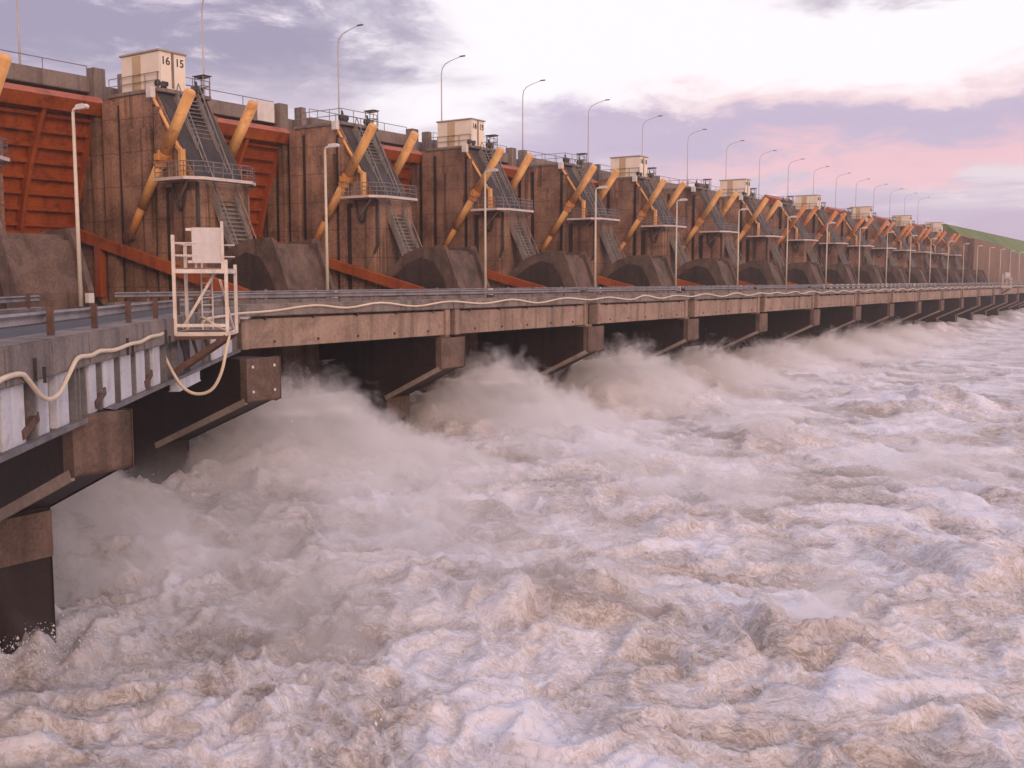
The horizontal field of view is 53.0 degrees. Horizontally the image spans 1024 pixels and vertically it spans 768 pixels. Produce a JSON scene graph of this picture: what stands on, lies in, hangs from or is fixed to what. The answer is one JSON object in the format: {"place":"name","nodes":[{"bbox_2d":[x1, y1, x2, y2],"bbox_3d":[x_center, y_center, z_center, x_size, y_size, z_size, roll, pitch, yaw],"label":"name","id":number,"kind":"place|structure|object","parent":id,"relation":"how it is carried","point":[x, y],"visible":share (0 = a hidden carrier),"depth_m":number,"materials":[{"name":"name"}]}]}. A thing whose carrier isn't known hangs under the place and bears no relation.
{"place":"outdoors","nodes":[
{"label":"outdoors","id":0,"kind":"place"},
{"bbox_2d":[0,306,217,338],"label":"road","id":1,"kind":"structure","parent":0,"point":[20,331],"depth_m":39.40,"materials":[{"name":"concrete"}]},
{"bbox_2d":[71,103,93,305],"bbox_3d":[-24.000,-10.010,57.959,1.473,11.240,0.690,4,7,34],"label":"deck lamp","id":2,"kind":"object","parent":1,"relation":"on","point":[89,297],"visible":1,"depth_m":58.12,"materials":[{"name":"metal"}]},
{"bbox_2d":[594,186,607,292],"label":"deck lamp","id":3,"kind":"object","parent":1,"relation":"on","point":[602,187],"visible":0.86,"depth_m":107.59,"materials":[{"name":"metal"}]},
{"bbox_2d":[675,198,687,290],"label":"deck lamp","id":4,"kind":"object","parent":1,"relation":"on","point":[683,199],"visible":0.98,"depth_m":124.24,"materials":[{"name":"metal"}]},
{"bbox_2d":[5,81,517,166],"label":"crest road","id":5,"kind":"structure","parent":0,"point":[291,123],"depth_m":85.45,"materials":[{"name":"concrete"}]},
{"bbox_2d":[16,0,20,63],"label":"crest lamp","id":6,"kind":"object","parent":5,"relation":"on","point":[18,32],"visible":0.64,"depth_m":89.21,"materials":[{"name":"metal"}]},
{"bbox_2d":[337,24,362,120],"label":"crest lamp","id":7,"kind":"object","parent":5,"relation":"on","point":[338,66],"visible":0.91,"depth_m":121.85,"materials":[{"name":"metal"}]},
{"bbox_2d":[0,308,1023,767],"bbox_3d":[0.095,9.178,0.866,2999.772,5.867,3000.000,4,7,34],"label":"water","id":8,"kind":"structure","parent":0,"point":[474,598],"depth_m":37.00,"materials":[{"name":"white liquid"}]},
{"bbox_2d":[0,137,94,309],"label":"dam pier","id":9,"kind":"structure","parent":8,"relation":"in","point":[43,265],"depth_m":58.05,"materials":[{"name":"concrete"}]},
{"bbox_2d":[0,52,11,94],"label":"hydraulic cylinder","id":10,"kind":"object","parent":9,"relation":"attached to","point":[5,60],"visible":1,"depth_m":63.29,"materials":[{"name":"paint"}]},
{"bbox_2d":[5,63,89,93],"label":"crest beam","id":11,"kind":"structure","parent":9,"relation":"on","point":[41,77],"depth_m":79.37,"materials":[{"name":"concrete"}]},
{"bbox_2d":[0,408,133,653],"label":"bridge pier","id":12,"kind":"structure","parent":8,"relation":"in","point":[37,482],"depth_m":29.17,"materials":[{"name":"concrete"}]},
{"bbox_2d":[0,306,252,462],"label":"steel span","id":13,"kind":"object","parent":12,"relation":"on","point":[30,419],"visible":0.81,"depth_m":27.66,"materials":[{"name":"metal"}]},
{"bbox_2d":[0,294,39,307],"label":"guardrail","id":14,"kind":"object","parent":13,"relation":"on","point":[27,298],"visible":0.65,"depth_m":50.33,"materials":[{"name":"metal"}]},
{"bbox_2d":[0,295,224,335],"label":"guardrail","id":15,"kind":"object","parent":13,"relation":"on","point":[49,317],"visible":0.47,"depth_m":29.39,"materials":[{"name":"metal"}]},
{"bbox_2d":[170,221,237,373],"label":"access tower","id":16,"kind":"structure","parent":13,"relation":"attached to","point":[207,244],"depth_m":38.08,"materials":[{"name":"white metal"}]},
{"bbox_2d":[0,285,1022,401],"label":"supply hose","id":17,"kind":"object","parent":13,"relation":"attached to","point":[33,386],"visible":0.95,"depth_m":38.04,"materials":[{"name":"rubber"}]},
{"bbox_2d":[109,354,280,483],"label":"bridge pier","id":18,"kind":"structure","parent":8,"relation":"in","point":[167,425],"depth_m":53.83,"materials":[{"name":"concrete"}]},
{"bbox_2d":[79,67,334,423],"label":"dam pier","id":19,"kind":"structure","parent":8,"relation":"in","point":[201,183],"depth_m":78.33,"materials":[{"name":"concrete"}]},
{"bbox_2d":[0,82,249,299],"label":"radial gate","id":20,"kind":"structure","parent":19,"relation":"attached to","point":[37,171],"depth_m":80.13,"materials":[{"name":"red metal"}]},
{"bbox_2d":[119,48,186,92],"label":"control cabin","id":21,"kind":"object","parent":19,"relation":"on","point":[168,65],"visible":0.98,"depth_m":78.70,"materials":[{"name":"beige paint"}]},
{"bbox_2d":[132,56,140,89],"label":"door","id":22,"kind":"structure","parent":21,"relation":"in","point":[136,64],"depth_m":79.01,"materials":[{"name":"beige paint"}]},
{"bbox_2d":[108,71,209,95],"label":"pier railing","id":23,"kind":"object","parent":19,"relation":"on","point":[132,83],"visible":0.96,"depth_m":79.62,"materials":[{"name":"metal"}]},
{"bbox_2d":[123,88,195,241],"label":"hydraulic cylinder","id":24,"kind":"object","parent":19,"relation":"attached to","point":[163,153],"visible":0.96,"depth_m":76.68,"materials":[{"name":"paint"}]},
{"bbox_2d":[207,99,275,124],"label":"crest beam","id":25,"kind":"structure","parent":19,"relation":"on","point":[265,112],"depth_m":95.30,"materials":[{"name":"concrete"}]},
{"bbox_2d":[228,100,257,158],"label":"hydraulic cylinder","id":26,"kind":"object","parent":19,"relation":"attached to","point":[246,118],"visible":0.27,"depth_m":80.33,"materials":[{"name":"paint"}]},
{"bbox_2d":[262,103,489,395],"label":"dam pier","id":27,"kind":"structure","parent":8,"relation":"in","point":[370,224],"depth_m":94.63,"materials":[{"name":"concrete"}]},
{"bbox_2d":[218,117,425,295],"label":"radial gate","id":28,"kind":"structure","parent":27,"relation":"attached to","point":[258,150],"depth_m":96.49,"materials":[{"name":"red metal"}]},
{"bbox_2d":[294,108,376,124],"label":"pier railing","id":29,"kind":"object","parent":27,"relation":"on","point":[341,114],"visible":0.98,"depth_m":95.67,"materials":[{"name":"metal"}]},
{"bbox_2d":[313,123,376,239],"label":"hydraulic cylinder","id":30,"kind":"object","parent":27,"relation":"attached to","point":[357,156],"visible":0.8,"depth_m":93.11,"materials":[{"name":"paint"}]},
{"bbox_2d":[307,117,408,146],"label":"crest beam","id":31,"kind":"structure","parent":27,"relation":"on","point":[392,138],"depth_m":112.51,"materials":[{"name":"concrete"}]},
{"bbox_2d":[393,131,418,176],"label":"hydraulic cylinder","id":32,"kind":"object","parent":27,"relation":"attached to","point":[406,151],"visible":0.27,"depth_m":96.88,"materials":[{"name":"paint"}]},
{"bbox_2d":[319,335,464,439],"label":"bridge pier","id":33,"kind":"structure","parent":8,"relation":"in","point":[374,383],"depth_m":72.87,"materials":[{"name":"concrete"}]},
{"bbox_2d":[107,298,452,349],"bbox_3d":[-13.963,-4.088,65.285,11.370,2.420,18.824,4,7,34],"label":"bridge span","id":34,"kind":"object","parent":33,"relation":"on","point":[309,325],"visible":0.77,"depth_m":61.32,"materials":[{"name":"concrete"}]},
{"bbox_2d":[114,289,339,301],"bbox_3d":[-18.001,-5.793,67.830,0.270,0.900,18.900,4,7,34],"label":"guardrail","id":35,"kind":"object","parent":34,"relation":"on","point":[147,294],"visible":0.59,"depth_m":63.86,"materials":[{"name":"metal"}]},
{"bbox_2d":[324,143,339,297],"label":"deck lamp","id":36,"kind":"object","parent":34,"relation":"on","point":[333,145],"visible":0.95,"depth_m":74.57,"materials":[{"name":"metal"}]},
{"bbox_2d":[228,289,441,303],"bbox_3d":[-10.148,-5.283,62.598,0.270,0.900,18.900,4,7,34],"label":"guardrail","id":37,"kind":"object","parent":34,"relation":"on","point":[256,295],"visible":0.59,"depth_m":61.27,"materials":[{"name":"metal"}]},
{"bbox_2d":[338,295,589,334],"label":"bridge span","id":38,"kind":"object","parent":33,"relation":"on","point":[497,316],"visible":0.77,"depth_m":77.32,"materials":[{"name":"concrete"}]},
{"bbox_2d":[340,287,487,297],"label":"guardrail","id":39,"kind":"object","parent":38,"relation":"on","point":[469,288],"visible":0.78,"depth_m":82.09,"materials":[{"name":"metal"}]},
{"bbox_2d":[484,168,497,294],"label":"deck lamp","id":40,"kind":"object","parent":38,"relation":"on","point":[485,253],"visible":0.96,"depth_m":91.12,"materials":[{"name":"metal"}]},
{"bbox_2d":[442,287,579,298],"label":"guardrail","id":41,"kind":"object","parent":38,"relation":"on","point":[461,292],"visible":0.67,"depth_m":76.84,"materials":[{"name":"metal"}]},
{"bbox_2d":[400,128,597,363],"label":"dam pier","id":42,"kind":"structure","parent":8,"relation":"in","point":[444,180],"depth_m":111.28,"materials":[{"name":"concrete"}]},
{"bbox_2d":[436,118,485,147],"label":"control cabin","id":43,"kind":"object","parent":42,"relation":"on","point":[472,128],"visible":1,"depth_m":111.77,"materials":[{"name":"white paint"}]},
{"bbox_2d":[447,122,454,145],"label":"door","id":44,"kind":"structure","parent":43,"relation":"in","point":[450,126],"depth_m":112.11,"materials":[{"name":"beige paint"}]},
{"bbox_2d":[383,145,545,293],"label":"radial gate","id":45,"kind":"structure","parent":42,"relation":"attached to","point":[393,154],"depth_m":110.23,"materials":[{"name":"metal"}]},
{"bbox_2d":[443,147,504,247],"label":"hydraulic cylinder","id":46,"kind":"object","parent":42,"relation":"attached to","point":[475,192],"visible":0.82,"depth_m":109.82,"materials":[{"name":"paint"}]},
{"bbox_2d":[510,153,533,189],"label":"hydraulic cylinder","id":47,"kind":"object","parent":42,"relation":"attached to","point":[521,170],"visible":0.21,"depth_m":113.41,"materials":[{"name":"paint"}]},
{"bbox_2d":[0,330,1022,750],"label":"spray droplets","id":48,"kind":"object","parent":8,"relation":"on","point":[460,392],"visible":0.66,"depth_m":62.03,"materials":[{"name":"white liquid"}]},
{"bbox_2d":[478,324,603,404],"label":"bridge pier","id":49,"kind":"structure","parent":8,"relation":"in","point":[523,362],"depth_m":89.44,"materials":[{"name":"concrete"}]},
{"bbox_2d":[489,293,688,323],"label":"bridge span","id":50,"kind":"object","parent":49,"relation":"on","point":[607,310],"visible":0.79,"depth_m":93.61,"materials":[{"name":"concrete"}]},
{"bbox_2d":[494,286,596,294],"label":"guardrail","id":51,"kind":"object","parent":50,"relation":"on","point":[581,288],"visible":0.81,"depth_m":100.74,"materials":[{"name":"metal"}]},
{"bbox_2d":[586,286,680,294],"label":"guardrail","id":52,"kind":"object","parent":50,"relation":"on","point":[598,290],"visible":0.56,"depth_m":93.57,"materials":[{"name":"metal"}]},
{"bbox_2d":[503,147,677,365],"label":"dam pier","id":53,"kind":"structure","parent":8,"relation":"in","point":[549,189],"depth_m":127.66,"materials":[{"name":"concrete"}]},
{"bbox_2d":[536,164,596,253],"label":"hydraulic cylinder","id":54,"kind":"object","parent":53,"relation":"attached to","point":[570,203],"visible":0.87,"depth_m":126.30,"materials":[{"name":"paint"}]},
{"bbox_2d":[501,164,633,291],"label":"radial gate","id":55,"kind":"structure","parent":53,"relation":"attached to","point":[510,171],"depth_m":124.89,"materials":[{"name":"metal"}]},
{"bbox_2d":[598,169,619,201],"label":"hydraulic cylinder","id":56,"kind":"object","parent":53,"relation":"attached to","point":[610,181],"visible":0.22,"depth_m":129.86,"materials":[{"name":"paint"}]},
{"bbox_2d":[588,317,698,371],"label":"bridge pier","id":57,"kind":"structure","parent":8,"relation":"in","point":[654,339],"depth_m":105.33,"materials":[{"name":"concrete"}]},
{"bbox_2d":[600,291,760,316],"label":"bridge span","id":58,"kind":"object","parent":57,"relation":"on","point":[706,305],"visible":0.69,"depth_m":110.37,"materials":[{"name":"concrete"}]},
{"bbox_2d":[685,285,752,292],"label":"guardrail","id":59,"kind":"object","parent":58,"relation":"on","point":[711,288],"visible":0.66,"depth_m":110.49,"materials":[{"name":"metal"}]},
{"bbox_2d":[583,162,738,352],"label":"dam pier","id":60,"kind":"structure","parent":8,"relation":"in","point":[654,233],"depth_m":143.92,"materials":[{"name":"concrete"}]},
{"bbox_2d":[610,155,648,176],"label":"control cabin","id":61,"kind":"object","parent":60,"relation":"on","point":[632,163],"visible":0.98,"depth_m":144.79,"materials":[{"name":"white paint"}]},
{"bbox_2d":[618,178,666,252],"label":"hydraulic cylinder","id":62,"kind":"object","parent":60,"relation":"attached to","point":[649,203],"visible":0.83,"depth_m":142.79,"materials":[{"name":"paint"}]},
{"bbox_2d":[590,179,701,286],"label":"radial gate","id":63,"kind":"structure","parent":60,"relation":"attached to","point":[680,282],"depth_m":140.60,"materials":[{"name":"metal"}]},
{"bbox_2d":[667,181,685,209],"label":"hydraulic cylinder","id":64,"kind":"object","parent":60,"relation":"attached to","point":[676,194],"visible":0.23,"depth_m":146.41,"materials":[{"name":"paint"}]},
{"bbox_2d":[669,312,767,367],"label":"bridge pier","id":65,"kind":"structure","parent":8,"relation":"in","point":[719,335],"depth_m":121.98,"materials":[{"name":"concrete"}]},
{"bbox_2d":[677,290,814,311],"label":"bridge span","id":66,"kind":"object","parent":65,"relation":"on","point":[777,302],"visible":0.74,"depth_m":127.22,"materials":[{"name":"concrete"}]},
{"bbox_2d":[756,285,807,290],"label":"guardrail","id":67,"kind":"object","parent":66,"relation":"on","point":[762,287],"visible":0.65,"depth_m":126.86,"materials":[{"name":"metal"}]},
{"bbox_2d":[653,176,784,288],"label":"dam pier","id":68,"kind":"structure","parent":8,"relation":"in","point":[713,236],"depth_m":160.19,"materials":[{"name":"concrete"}]},
{"bbox_2d":[683,189,722,249],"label":"hydraulic cylinder","id":69,"kind":"object","parent":68,"relation":"attached to","point":[707,210],"visible":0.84,"depth_m":159.28,"materials":[{"name":"paint"}]},
{"bbox_2d":[720,191,738,216],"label":"hydraulic cylinder","id":70,"kind":"object","parent":68,"relation":"attached to","point":[729,203],"visible":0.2,"depth_m":162.93,"materials":[{"name":"paint"}]},
{"bbox_2d":[700,184,824,287],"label":"dam pier","id":71,"kind":"structure","parent":8,"relation":"in","point":[758,241],"depth_m":176.59,"materials":[{"name":"concrete"}]},
{"bbox_2d":[719,178,750,195],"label":"control cabin","id":72,"kind":"object","parent":71,"relation":"on","point":[734,185],"visible":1,"depth_m":177.96,"materials":[{"name":"white paint"}]},
{"bbox_2d":[733,197,768,247],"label":"hydraulic cylinder","id":73,"kind":"object","parent":71,"relation":"attached to","point":[754,217],"visible":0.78,"depth_m":175.60,"materials":[{"name":"paint"}]},
{"bbox_2d":[731,308,819,351],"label":"bridge pier","id":74,"kind":"structure","parent":8,"relation":"in","point":[783,325],"depth_m":137.85,"materials":[{"name":"concrete"}]},
{"bbox_2d":[739,289,857,307],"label":"bridge span","id":75,"kind":"object","parent":74,"relation":"on","point":[830,299],"visible":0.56,"depth_m":143.57,"materials":[{"name":"concrete"}]},
{"bbox_2d":[756,197,857,287],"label":"dam pier","id":76,"kind":"structure","parent":8,"relation":"in","point":[800,243],"depth_m":192.99,"materials":[{"name":"concrete"}]},
{"bbox_2d":[776,205,806,247],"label":"hydraulic cylinder","id":77,"kind":"object","parent":76,"relation":"attached to","point":[794,220],"visible":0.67,"depth_m":191.95,"materials":[{"name":"orange paint"}]},
{"bbox_2d":[783,305,860,348],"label":"bridge pier","id":78,"kind":"structure","parent":8,"relation":"in","point":[832,319],"depth_m":154.43,"materials":[{"name":"concrete"}]},
{"bbox_2d":[790,288,891,304],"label":"bridge span","id":79,"kind":"object","parent":78,"relation":"on","point":[873,297],"visible":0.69,"depth_m":160.40,"materials":[{"name":"concrete"}]},
{"bbox_2d":[794,207,884,286],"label":"dam pier","id":80,"kind":"structure","parent":8,"relation":"in","point":[868,274],"depth_m":209.51,"materials":[{"name":"concrete"}]},
{"bbox_2d":[795,195,821,208],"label":"control cabin","id":81,"kind":"object","parent":80,"relation":"on","point":[813,200],"visible":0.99,"depth_m":210.99,"materials":[{"name":"white paint"}]},
{"bbox_2d":[812,211,837,247],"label":"hydraulic cylinder","id":82,"kind":"object","parent":80,"relation":"attached to","point":[824,228],"visible":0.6,"depth_m":208.40,"materials":[{"name":"orange paint"}]},
{"bbox_2d":[827,303,894,343],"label":"bridge pier","id":83,"kind":"structure","parent":8,"relation":"in","point":[871,314],"depth_m":170.84,"materials":[{"name":"concrete"}]},
{"bbox_2d":[827,287,918,302],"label":"bridge span","id":84,"kind":"object","parent":83,"relation":"on","point":[902,295],"visible":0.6,"depth_m":177.04,"materials":[{"name":"concrete"}]},
{"bbox_2d":[826,210,908,283],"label":"dam pier","id":85,"kind":"structure","parent":8,"relation":"in","point":[895,274],"depth_m":225.93,"materials":[{"name":"concrete"}]},
{"bbox_2d":[853,215,928,285],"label":"dam pier","id":86,"kind":"structure","parent":8,"relation":"in","point":[878,250],"depth_m":242.34,"materials":[{"name":"concrete"}]},
{"bbox_2d":[850,206,872,218],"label":"control cabin","id":87,"kind":"object","parent":86,"relation":"on","point":[861,211],"visible":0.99,"depth_m":244.02,"materials":[{"name":"white paint"}]},
{"bbox_2d":[863,301,921,334],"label":"bridge pier","id":88,"kind":"structure","parent":8,"relation":"in","point":[905,310],"depth_m":187.09,"materials":[{"name":"concrete"}]},
{"bbox_2d":[860,287,942,300],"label":"bridge span","id":89,"kind":"object","parent":88,"relation":"on","point":[930,293],"visible":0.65,"depth_m":193.33,"materials":[{"name":"concrete"}]},
{"bbox_2d":[877,218,946,285],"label":"dam pier","id":90,"kind":"structure","parent":8,"relation":"in","point":[901,252],"depth_m":258.77,"materials":[{"name":"concrete"}]},
{"bbox_2d":[893,299,944,329],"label":"bridge pier","id":91,"kind":"structure","parent":8,"relation":"in","point":[931,307],"depth_m":203.19,"materials":[{"name":"concrete"}]},
{"bbox_2d":[887,286,962,298],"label":"bridge span","id":92,"kind":"object","parent":91,"relation":"on","point":[952,292],"visible":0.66,"depth_m":210.31,"materials":[{"name":"concrete"}]},
{"bbox_2d":[896,224,961,282],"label":"dam pier","id":93,"kind":"structure","parent":8,"relation":"in","point":[920,256],"depth_m":275.26,"materials":[{"name":"concrete"}]},
{"bbox_2d":[892,215,911,225],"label":"control cabin","id":94,"kind":"object","parent":93,"relation":"on","point":[901,219],"visible":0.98,"depth_m":277.03,"materials":[{"name":"white paint"}]},
{"bbox_2d":[919,298,963,321],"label":"bridge pier","id":95,"kind":"structure","parent":8,"relation":"in","point":[953,305],"depth_m":219.61,"materials":[{"name":"concrete"}]},
{"bbox_2d":[911,286,979,297],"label":"bridge span","id":96,"kind":"object","parent":95,"relation":"on","point":[972,292],"visible":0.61,"depth_m":226.77,"materials":[{"name":"concrete"}]},
{"bbox_2d":[914,226,975,284],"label":"dam pier","id":97,"kind":"structure","parent":8,"relation":"in","point":[937,258],"depth_m":291.68,"materials":[{"name":"concrete"}]},
{"bbox_2d":[945,233,971,269],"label":"end abutment","id":98,"kind":"object","parent":8,"relation":"in","point":[960,242],"visible":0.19,"depth_m":324.79,"materials":[{"name":"concrete"}]},
{"bbox_2d":[932,230,987,284],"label":"dam pier","id":99,"kind":"structure","parent":8,"relation":"in","point":[952,261],"depth_m":308.15,"materials":[{"name":"concrete"}]},
{"bbox_2d":[939,296,980,321],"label":"bridge pier","id":100,"kind":"structure","parent":8,"relation":"in","point":[970,303],"depth_m":236.22,"materials":[{"name":"concrete"}]},
{"bbox_2d":[931,285,993,295],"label":"bridge span","id":101,"kind":"object","parent":100,"relation":"on","point":[985,291],"visible":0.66,"depth_m":244.33,"materials":[{"name":"concrete"}]},
{"bbox_2d":[957,295,994,319],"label":"bridge pier","id":102,"kind":"structure","parent":8,"relation":"in","point":[987,301],"depth_m":252.64,"materials":[{"name":"concrete"}]},
{"bbox_2d":[973,294,1007,315],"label":"bridge pier","id":103,"kind":"structure","parent":8,"relation":"in","point":[1000,300],"depth_m":269.00,"materials":[{"name":"concrete"}]},
{"bbox_2d":[968,238,1023,284],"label":"wing wall","id":104,"kind":"structure","parent":8,"relation":"in","point":[994,270],"depth_m":333.89,"materials":[{"name":"concrete"}]},
{"bbox_2d":[987,294,1018,315],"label":"bridge pier","id":105,"kind":"structure","parent":8,"relation":"in","point":[1013,298],"depth_m":285.77,"materials":[{"name":"concrete"}]},
{"bbox_2d":[0,0,1023,240],"label":"sky","id":106,"kind":"structure","parent":0,"point":[924,98],"materials":[{"name":"purple"}]},
{"bbox_2d":[920,224,1023,256],"bbox_3d":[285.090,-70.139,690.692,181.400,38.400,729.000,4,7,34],"label":"hill","id":107,"kind":"structure","parent":0,"point":[1016,245],"depth_m":399.87,"materials":[{"name":"green plant"}]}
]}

